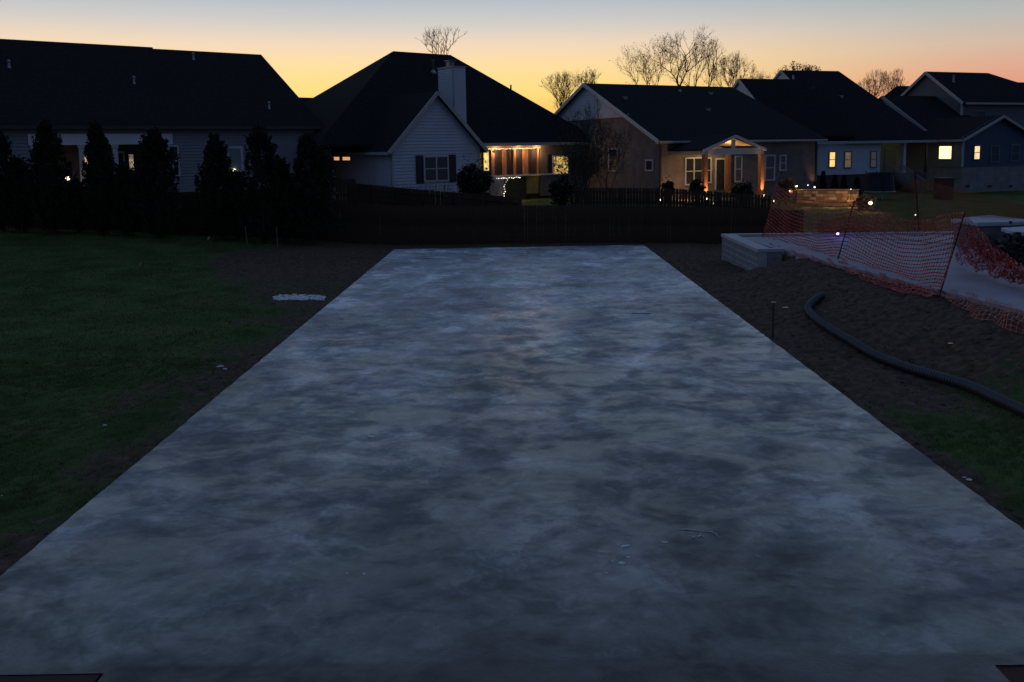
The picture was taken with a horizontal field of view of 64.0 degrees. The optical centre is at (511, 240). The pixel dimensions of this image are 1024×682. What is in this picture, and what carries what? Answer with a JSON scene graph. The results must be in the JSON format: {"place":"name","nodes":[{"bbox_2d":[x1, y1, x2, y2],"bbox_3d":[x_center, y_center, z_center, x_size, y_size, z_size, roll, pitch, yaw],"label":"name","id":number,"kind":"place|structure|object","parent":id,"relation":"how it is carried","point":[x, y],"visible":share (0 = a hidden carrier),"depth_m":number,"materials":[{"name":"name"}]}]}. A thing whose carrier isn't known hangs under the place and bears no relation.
{"place":"outdoors","nodes":[
{"label":"outdoors","id":0,"kind":"place"},
{"bbox_2d":[0,189,1023,574],"bbox_3d":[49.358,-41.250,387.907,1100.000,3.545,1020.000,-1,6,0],"label":"ground","id":1,"kind":"structure","parent":0,"point":[880,335],"depth_m":17.26,"materials":[{"name":"green plant"}]},
{"bbox_2d":[0,130,26,230],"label":"evergreen tree","id":2,"kind":"object","parent":1,"relation":"on","point":[5,152],"visible":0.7,"depth_m":34.06,"materials":[{"name":"green plant"}]},
{"bbox_2d":[0,154,40,231],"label":"evergreen tree","id":3,"kind":"object","parent":1,"relation":"on","point":[14,172],"visible":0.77,"depth_m":34.10,"materials":[{"name":"green plant"}]},
{"bbox_2d":[19,117,79,234],"bbox_3d":[-19.270,-2.616,34.031,2.176,4.992,2.214,-1,6,0],"label":"evergreen tree","id":4,"kind":"object","parent":1,"relation":"on","point":[39,172],"visible":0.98,"depth_m":33.76,"materials":[{"name":"green plant"}]},
{"bbox_2d":[0,675,99,681],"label":"edge board","id":5,"kind":"object","parent":1,"relation":"on","point":[66,678],"visible":1,"depth_m":6.31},
{"bbox_2d":[75,119,120,235],"bbox_3d":[-17.309,-2.567,34.329,1.718,4.974,1.676,-1,6,0],"label":"evergreen tree","id":6,"kind":"object","parent":1,"relation":"on","point":[99,161],"visible":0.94,"depth_m":34.04,"materials":[{"name":"green plant"}]},
{"bbox_2d":[123,126,189,238],"bbox_3d":[-14.851,-2.323,33.981,2.330,4.808,2.342,-6,8,-40],"label":"evergreen tree","id":7,"kind":"object","parent":1,"relation":"on","point":[154,143],"visible":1,"depth_m":33.72,"materials":[{"name":"green plant"}]},
{"bbox_2d":[0,39,324,191],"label":"house","id":8,"kind":"structure","parent":1,"relation":"on","point":[185,102],"depth_m":45.77,"materials":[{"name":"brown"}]},
{"bbox_2d":[118,151,124,164],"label":"window","id":9,"kind":"structure","parent":8,"relation":"in","point":[121,154],"depth_m":44.85,"materials":[{"name":"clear glass"}]},
{"bbox_2d":[127,153,135,174],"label":"window","id":10,"kind":"structure","parent":8,"relation":"in","point":[130,156],"depth_m":45.15,"materials":[{"name":"glass"}]},
{"bbox_2d":[171,145,180,176],"bbox_3d":[-18.251,-4.316,44.450,0.405,1.698,0.110,-6,8,-36],"label":"window","id":11,"kind":"structure","parent":8,"relation":"in","point":[176,151],"depth_m":44.46,"materials":[{"name":"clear glass"}]},
{"bbox_2d":[226,146,243,171],"bbox_3d":[-15.664,-4.597,46.319,0.960,1.462,0.110,-6,8,-36],"label":"window","id":12,"kind":"structure","parent":8,"relation":"in","point":[236,152],"depth_m":46.37,"materials":[{"name":"grey glass"}]},
{"bbox_2d":[192,132,243,240],"bbox_3d":[-12.329,-2.212,34.237,1.955,4.709,1.908,-1,6,0],"label":"evergreen tree","id":13,"kind":"object","parent":1,"relation":"on","point":[215,177],"visible":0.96,"depth_m":33.92,"materials":[{"name":"green plant"}]},
{"bbox_2d":[228,122,290,244],"bbox_3d":[-10.352,-2.324,33.903,2.459,5.133,2.130,-1,6,0],"label":"evergreen tree","id":14,"kind":"object","parent":1,"relation":"on","point":[264,172],"visible":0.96,"depth_m":33.62,"materials":[{"name":"green plant"}]},
{"bbox_2d":[273,294,325,300],"bbox_3d":[-5.933,1.591,22.875,1.497,0.109,0.928,-2,6,-7],"label":"spilled cement","id":15,"kind":"object","parent":1,"relation":"on","point":[294,297],"visible":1,"depth_m":22.83,"materials":[{"name":"grey concrete"}]},
{"bbox_2d":[283,129,346,244],"bbox_3d":[-8.413,-2.156,34.085,2.468,4.932,2.400,4,8,40],"label":"evergreen tree","id":16,"kind":"object","parent":1,"relation":"on","point":[307,144],"visible":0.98,"depth_m":33.84,"materials":[{"name":"green plant"}]},
{"bbox_2d":[309,137,342,201],"bbox_3d":[-8.576,-2.412,37.429,1.684,4.547,1.578,-1,6,0],"label":"shrub","id":17,"kind":"object","parent":1,"relation":"on","point":[332,162],"visible":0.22,"depth_m":37.24,"materials":[{"name":"green plant"}]},
{"bbox_2d":[335,179,356,213],"bbox_3d":[-8.390,-2.095,41.406,1.040,2.050,0.128,-1,6,0],"label":"wooden fence","id":18,"kind":"object","parent":1,"relation":"on","point":[350,195],"visible":0.71,"depth_m":41.32,"materials":[{"name":"brown wood"}]},
{"bbox_2d":[7,191,803,244],"bbox_3d":[-6.321,-1.018,35.700,37.535,3.406,0.320,-1,6,3],"label":"wooden fence","id":19,"kind":"object","parent":1,"relation":"on","point":[396,224],"visible":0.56,"depth_m":35.28,"materials":[{"name":"brown wood"}]},
{"bbox_2d":[348,183,521,231],"bbox_3d":[-4.740,-1.671,42.077,0.405,2.220,15.869,-6,8,-39],"label":"wooden fence","id":20,"kind":"object","parent":1,"relation":"on","point":[424,197],"visible":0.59,"depth_m":41.42,"materials":[{"name":"brown wood"}]},
{"bbox_2d":[363,180,452,204],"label":"tall weeds","id":21,"kind":"object","parent":20,"relation":"attached to","point":[402,192],"visible":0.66,"depth_m":42.94,"materials":[{"name":"plant"}]},
{"bbox_2d":[418,24,464,54],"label":"bare tree","id":22,"kind":"object","parent":1,"relation":"on","point":[431,37],"visible":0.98,"depth_m":82.27,"materials":[{"name":"brown plant"}]},
{"bbox_2d":[297,51,590,200],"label":"house","id":23,"kind":"structure","parent":1,"relation":"on","point":[395,119],"depth_m":52.97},
{"bbox_2d":[333,156,340,160],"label":"window","id":24,"kind":"structure","parent":23,"relation":"in","point":[337,158],"depth_m":52.33,"materials":[{"name":"glass"}]},
{"bbox_2d":[342,156,351,160],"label":"window","id":25,"kind":"structure","parent":23,"relation":"in","point":[344,158],"depth_m":51.23,"materials":[{"name":"glass"}]},
{"bbox_2d":[423,155,449,181],"bbox_3d":[-4.478,-4.251,48.524,1.732,1.530,0.110,-6,8,-37],"label":"window","id":26,"kind":"structure","parent":23,"relation":"in","point":[436,168],"depth_m":48.50,"materials":[{"name":"glass"}]},
{"bbox_2d":[482,150,489,171],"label":"window","id":27,"kind":"structure","parent":23,"relation":"in","point":[486,156],"depth_m":56.98,"materials":[{"name":"yellow glass"}]},
{"bbox_2d":[552,155,568,174],"bbox_3d":[3.434,-5.313,57.706,1.499,1.367,0.110,-6,8,-37],"label":"window","id":28,"kind":"structure","parent":23,"relation":"in","point":[565,164],"depth_m":57.62,"materials":[{"name":"yellow glass"}]},
{"bbox_2d":[450,151,496,205],"bbox_3d":[-1.779,-2.452,40.482,2.526,3.931,2.402,-1,6,0],"label":"shrub","id":29,"kind":"object","parent":1,"relation":"on","point":[471,178],"visible":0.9,"depth_m":39.99,"materials":[{"name":"green plant"}]},
{"bbox_2d":[0,245,1023,677],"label":"concrete slab","id":30,"kind":"structure","parent":1,"relation":"on","point":[552,431],"depth_m":9.13,"materials":[{"name":"grey concrete"}]},
{"bbox_2d":[0,240,1023,575],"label":"soil clods","id":31,"kind":"object","parent":1,"relation":"on","point":[882,366],"visible":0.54,"depth_m":17.31,"materials":[{"name":"brown soil"}]},
{"bbox_2d":[538,68,582,110],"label":"budding tree","id":32,"kind":"object","parent":1,"relation":"on","point":[557,81],"visible":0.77,"depth_m":78.47,"materials":[{"name":"brown plant"}]},
{"bbox_2d":[546,163,576,218],"bbox_3d":[2.520,-2.380,42.030,1.630,3.186,1.665,4,8,36],"label":"shrub","id":33,"kind":"object","parent":1,"relation":"on","point":[561,190],"visible":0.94,"depth_m":41.75,"materials":[{"name":"green plant"}]},
{"bbox_2d":[547,143,605,194],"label":"young tree","id":34,"kind":"object","parent":1,"relation":"on","point":[569,163],"visible":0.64,"depth_m":45.58,"materials":[{"name":"brown plant"}]},
{"bbox_2d":[553,97,614,204],"bbox_3d":[3.796,-4.327,43.650,3.460,6.706,2.684,-1,6,0],"label":"young tree","id":35,"kind":"object","parent":1,"relation":"on","point":[597,132],"visible":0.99,"depth_m":43.31,"materials":[{"name":"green plant"}]},
{"bbox_2d":[570,69,601,89],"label":"budding tree","id":36,"kind":"object","parent":1,"relation":"on","point":[591,77],"visible":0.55,"depth_m":79.89,"materials":[{"name":"brown plant"}]},
{"bbox_2d":[579,121,641,193],"bbox_3d":[4.908,-3.830,44.293,3.792,5.467,3.048,3,8,32],"label":"young tree","id":37,"kind":"object","parent":1,"relation":"on","point":[614,152],"visible":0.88,"depth_m":43.82,"materials":[{"name":"brown plant"}]},
{"bbox_2d":[609,41,682,84],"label":"budding tree","id":38,"kind":"object","parent":1,"relation":"on","point":[645,64],"visible":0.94,"depth_m":90.22,"materials":[{"name":"brown plant"}]},
{"bbox_2d":[660,170,674,205],"bbox_3d":[9.133,-2.989,47.971,0.963,2.262,1.002,3,7,29],"label":"shrub","id":39,"kind":"object","parent":1,"relation":"on","point":[669,184],"visible":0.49,"depth_m":47.82,"materials":[{"name":"green plant"}]},
{"bbox_2d":[570,188,770,216],"bbox_3d":[8.529,-1.727,44.456,10.803,2.466,0.618,-1,6,1],"label":"wooden fence","id":40,"kind":"object","parent":1,"relation":"on","point":[615,196],"visible":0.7,"depth_m":44.36,"materials":[{"name":"brown wood"}]},
{"bbox_2d":[632,25,722,85],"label":"bare tree","id":41,"kind":"object","parent":1,"relation":"on","point":[686,62],"visible":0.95,"depth_m":90.63,"materials":[{"name":"brown plant"}]},
{"bbox_2d":[554,83,827,206],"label":"house","id":42,"kind":"structure","parent":1,"relation":"on","point":[720,139],"depth_m":55.96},
{"bbox_2d":[608,148,617,171],"bbox_3d":[6.939,-5.520,56.204,0.110,1.603,1.114,-4,7,-27],"label":"window","id":43,"kind":"structure","parent":42,"relation":"in","point":[609,161],"depth_m":56.29,"materials":[{"name":"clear glass"}]},
{"bbox_2d":[645,160,653,170],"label":"window","id":44,"kind":"structure","parent":42,"relation":"in","point":[649,164],"depth_m":52.58,"materials":[{"name":"white glass"}]},
{"bbox_2d":[684,157,701,184],"bbox_3d":[11.781,-4.485,53.052,1.449,1.792,0.110,-4,7,-27],"label":"window","id":45,"kind":"structure","parent":42,"relation":"in","point":[693,165],"depth_m":52.98,"materials":[{"name":"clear glass"}]},
{"bbox_2d":[708,157,711,182],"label":"window","id":46,"kind":"structure","parent":42,"relation":"in","point":[709,158],"depth_m":53.63,"materials":[{"name":"white glass"}]},
{"bbox_2d":[714,158,724,189],"bbox_3d":[13.778,-4.406,54.109,0.951,2.085,0.075,-4,7,-27],"label":"door","id":47,"kind":"structure","parent":42,"relation":"in","point":[719,183],"depth_m":54.08,"materials":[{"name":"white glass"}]},
{"bbox_2d":[734,156,742,181],"bbox_3d":[15.134,-4.769,54.751,0.661,1.758,0.110,-4,7,-27],"label":"window","id":48,"kind":"structure","parent":42,"relation":"in","point":[738,160],"depth_m":54.74,"materials":[{"name":"white glass"}]},
{"bbox_2d":[764,155,775,180],"bbox_3d":[17.638,-4.966,56.015,0.936,1.769,0.110,-4,7,-27],"label":"window","id":49,"kind":"structure","parent":42,"relation":"in","point":[769,160],"depth_m":56.00,"materials":[{"name":"grey glass"}]},
{"bbox_2d":[779,155,786,170],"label":"window","id":50,"kind":"structure","parent":42,"relation":"in","point":[782,158],"depth_m":56.51,"materials":[{"name":"grey glass"}]},
{"bbox_2d":[686,175,705,203],"bbox_3d":[11.072,-2.954,49.008,1.159,1.970,1.094,-7,9,-42],"label":"shrub","id":51,"kind":"object","parent":1,"relation":"on","point":[695,183],"visible":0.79,"depth_m":48.81,"materials":[{"name":"green plant"}]},
{"bbox_2d":[672,35,729,85],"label":"bare tree","id":52,"kind":"object","parent":1,"relation":"on","point":[706,62],"visible":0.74,"depth_m":93.09,"materials":[{"name":"brown plant"}]},
{"bbox_2d":[700,51,763,86],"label":"budding tree","id":53,"kind":"object","parent":1,"relation":"on","point":[733,68],"visible":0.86,"depth_m":91.52,"materials":[{"name":"brown plant"}]},
{"bbox_2d":[730,174,755,203],"bbox_3d":[13.944,-3.120,49.470,1.740,1.981,1.813,-1,6,0],"label":"shrub","id":54,"kind":"object","parent":1,"relation":"on","point":[744,187],"visible":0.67,"depth_m":49.24,"materials":[{"name":"green plant"}]},
{"bbox_2d":[751,71,770,78],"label":"budding tree","id":55,"kind":"object","parent":1,"relation":"on","point":[760,75],"visible":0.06,"depth_m":98.19,"materials":[{"name":"brown plant"}]},
{"bbox_2d":[771,302,775,338],"bbox_3d":[5.528,1.733,17.323,0.090,0.883,0.050,-1,6,0],"label":"marker stake","id":56,"kind":"object","parent":1,"relation":"on","point":[772,328],"visible":0.82,"depth_m":17.30,"materials":[{"name":"brown wood"}]},
{"bbox_2d":[771,169,798,204],"bbox_3d":[16.624,-3.201,49.664,1.322,2.221,1.437,-7,9,-44],"label":"bare bush","id":57,"kind":"object","parent":1,"relation":"on","point":[786,185],"visible":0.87,"depth_m":49.44,"materials":[{"name":"brown plant"}]},
{"bbox_2d":[774,61,820,75],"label":"budding tree","id":58,"kind":"object","parent":1,"relation":"on","point":[804,69],"visible":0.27,"depth_m":95.84,"materials":[{"name":"brown plant"}]},
{"bbox_2d":[819,171,827,188],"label":"conifer","id":59,"kind":"object","parent":1,"relation":"on","point":[823,183],"visible":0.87,"depth_m":62.60,"materials":[{"name":"green plant"}]},
{"bbox_2d":[796,189,859,205],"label":"garden wall","id":60,"kind":"structure","parent":1,"relation":"on","point":[837,195],"depth_m":49.53,"materials":[{"name":"stone"}]},
{"bbox_2d":[732,70,936,193],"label":"house","id":61,"kind":"structure","parent":1,"relation":"on","point":[860,129],"depth_m":68.45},
{"bbox_2d":[828,151,835,167],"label":"window","id":62,"kind":"structure","parent":61,"relation":"in","point":[832,154],"depth_m":66.02,"materials":[{"name":"yellow glass"}]},
{"bbox_2d":[843,151,851,167],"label":"window","id":63,"kind":"structure","parent":61,"relation":"in","point":[847,154],"depth_m":66.47,"materials":[{"name":"grey glass"}]},
{"bbox_2d":[869,151,876,167],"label":"window","id":64,"kind":"structure","parent":61,"relation":"in","point":[873,154],"depth_m":67.20,"materials":[{"name":"grey glass"}]},
{"bbox_2d":[884,148,896,169],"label":"door","id":65,"kind":"structure","parent":61,"relation":"in","point":[890,153],"depth_m":70.84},
{"bbox_2d":[830,174,839,188],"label":"conifer","id":66,"kind":"object","parent":1,"relation":"on","point":[834,183],"visible":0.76,"depth_m":62.62,"materials":[{"name":"green plant"}]},
{"bbox_2d":[721,231,952,269],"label":"block wall","id":67,"kind":"structure","parent":1,"relation":"on","point":[739,250],"depth_m":27.06,"materials":[{"name":"grey concrete"}]},
{"bbox_2d":[840,175,847,188],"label":"conifer","id":68,"kind":"object","parent":1,"relation":"on","point":[843,183],"visible":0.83,"depth_m":62.63,"materials":[{"name":"green plant"}]},
{"bbox_2d":[853,176,861,194],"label":"conifer","id":69,"kind":"object","parent":1,"relation":"on","point":[857,182],"visible":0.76,"depth_m":62.63,"materials":[{"name":"green plant"}]},
{"bbox_2d":[855,193,876,209],"bbox_3d":[20.328,-2.193,47.062,1.234,1.024,1.188,2,7,25],"label":"grass tuft","id":70,"kind":"object","parent":1,"relation":"on","point":[865,199],"visible":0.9,"depth_m":46.91,"materials":[{"name":"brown plant"}]},
{"bbox_2d":[858,68,891,97],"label":"bare tree","id":71,"kind":"object","parent":1,"relation":"on","point":[868,85],"visible":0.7,"depth_m":102.02,"materials":[{"name":"brown plant"}]},
{"bbox_2d":[863,171,895,199],"bbox_3d":[25.104,-3.770,55.974,2.059,1.944,2.060,-1,6,0],"label":"trampoline","id":72,"kind":"object","parent":1,"relation":"on","point":[879,182],"visible":0.94,"depth_m":55.23,"materials":[{"name":"black fabric"}]},
{"bbox_2d":[744,234,1023,314],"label":"patio","id":73,"kind":"structure","parent":1,"relation":"on","point":[965,279],"depth_m":21.45,"materials":[{"name":"concrete"}]},
{"bbox_2d":[762,171,964,295],"bbox_3d":[9.213,-0.496,22.946,0.714,2.560,11.369,-1,6,-2],"label":"safety netting","id":74,"kind":"object","parent":73,"relation":"on","point":[953,243],"visible":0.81,"depth_m":21.40,"materials":[{"name":"plastic"}]},
{"bbox_2d":[769,243,1023,333],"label":"safety netting","id":75,"kind":"object","parent":73,"relation":"on","point":[899,290],"visible":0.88,"depth_m":18.00,"materials":[{"name":"orange plastic"}]},
{"bbox_2d":[951,215,1023,249],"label":"stone counter","id":76,"kind":"object","parent":73,"relation":"on","point":[988,225],"visible":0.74,"depth_m":24.26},
{"bbox_2d":[955,218,1023,284],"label":"safety netting","id":77,"kind":"object","parent":73,"relation":"on","point":[992,265],"visible":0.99,"depth_m":18.76,"materials":[{"name":"orange plastic"}]},
{"bbox_2d":[984,221,1023,264],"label":"rubble heap","id":78,"kind":"object","parent":73,"relation":"on","point":[1012,245],"visible":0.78,"depth_m":21.50,"materials":[{"name":"grey stone"}]},
{"bbox_2d":[1001,226,1023,236],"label":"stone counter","id":79,"kind":"object","parent":73,"relation":"on","point":[1006,230],"visible":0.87,"depth_m":22.94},
{"bbox_2d":[871,68,907,95],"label":"bare tree","id":80,"kind":"object","parent":1,"relation":"on","point":[897,78],"visible":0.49,"depth_m":104.49,"materials":[{"name":"brown plant"}]},
{"bbox_2d":[804,292,1023,416],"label":"drain pipe","id":81,"kind":"object","parent":1,"relation":"on","point":[1005,402],"visible":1,"depth_m":14.39,"materials":[{"name":"black plastic"}]},
{"bbox_2d":[817,170,1023,232],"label":"safety netting","id":82,"kind":"object","parent":1,"relation":"on","point":[910,207],"visible":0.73,"depth_m":28.59,"materials":[{"name":"orange plastic"}]},
{"bbox_2d":[933,177,956,199],"bbox_3d":[30.756,-3.634,58.062,1.510,1.666,0.920,-3,7,-15],"label":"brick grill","id":83,"kind":"object","parent":1,"relation":"on","point":[947,181],"visible":0.83,"depth_m":57.66,"materials":[{"name":"brick"}]},
{"bbox_2d":[878,71,1023,192],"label":"house","id":84,"kind":"structure","parent":1,"relation":"on","point":[972,124],"depth_m":71.44,"materials":[{"name":"blue"}]},
{"bbox_2d":[938,146,952,159],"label":"window","id":85,"kind":"structure","parent":84,"relation":"in","point":[945,152],"depth_m":69.17,"materials":[{"name":"yellow glass"}]},
{"bbox_2d":[973,145,980,159],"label":"window","id":86,"kind":"structure","parent":84,"relation":"in","point":[977,148],"depth_m":68.16,"materials":[{"name":"yellow glass"}]},
{"bbox_2d":[975,110,985,116],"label":"window","id":87,"kind":"structure","parent":84,"relation":"in","point":[977,112],"depth_m":77.84,"materials":[{"name":"black glass"}]},
{"bbox_2d":[990,145,999,162],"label":"window","id":88,"kind":"structure","parent":84,"relation":"in","point":[994,149],"depth_m":68.93,"materials":[{"name":"glass"}]},
{"bbox_2d":[1010,144,1019,161],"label":"window","id":89,"kind":"structure","parent":84,"relation":"in","point":[1015,148],"depth_m":69.76,"materials":[{"name":"glass"}]},
{"bbox_2d":[997,666,1023,681],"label":"edge board","id":90,"kind":"object","parent":1,"relation":"on","point":[1013,674],"visible":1,"depth_m":6.20,"materials":[{"name":"brown wood"}]},
{"bbox_2d":[0,229,1023,569],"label":"grass","id":91,"kind":"structure","parent":0,"point":[116,379],"depth_m":15.93,"materials":[{"name":"green plant"}]},
{"bbox_2d":[0,0,1023,112],"label":"sky","id":92,"kind":"structure","parent":0,"point":[313,45],"materials":[{"name":"orange"}]}
]}

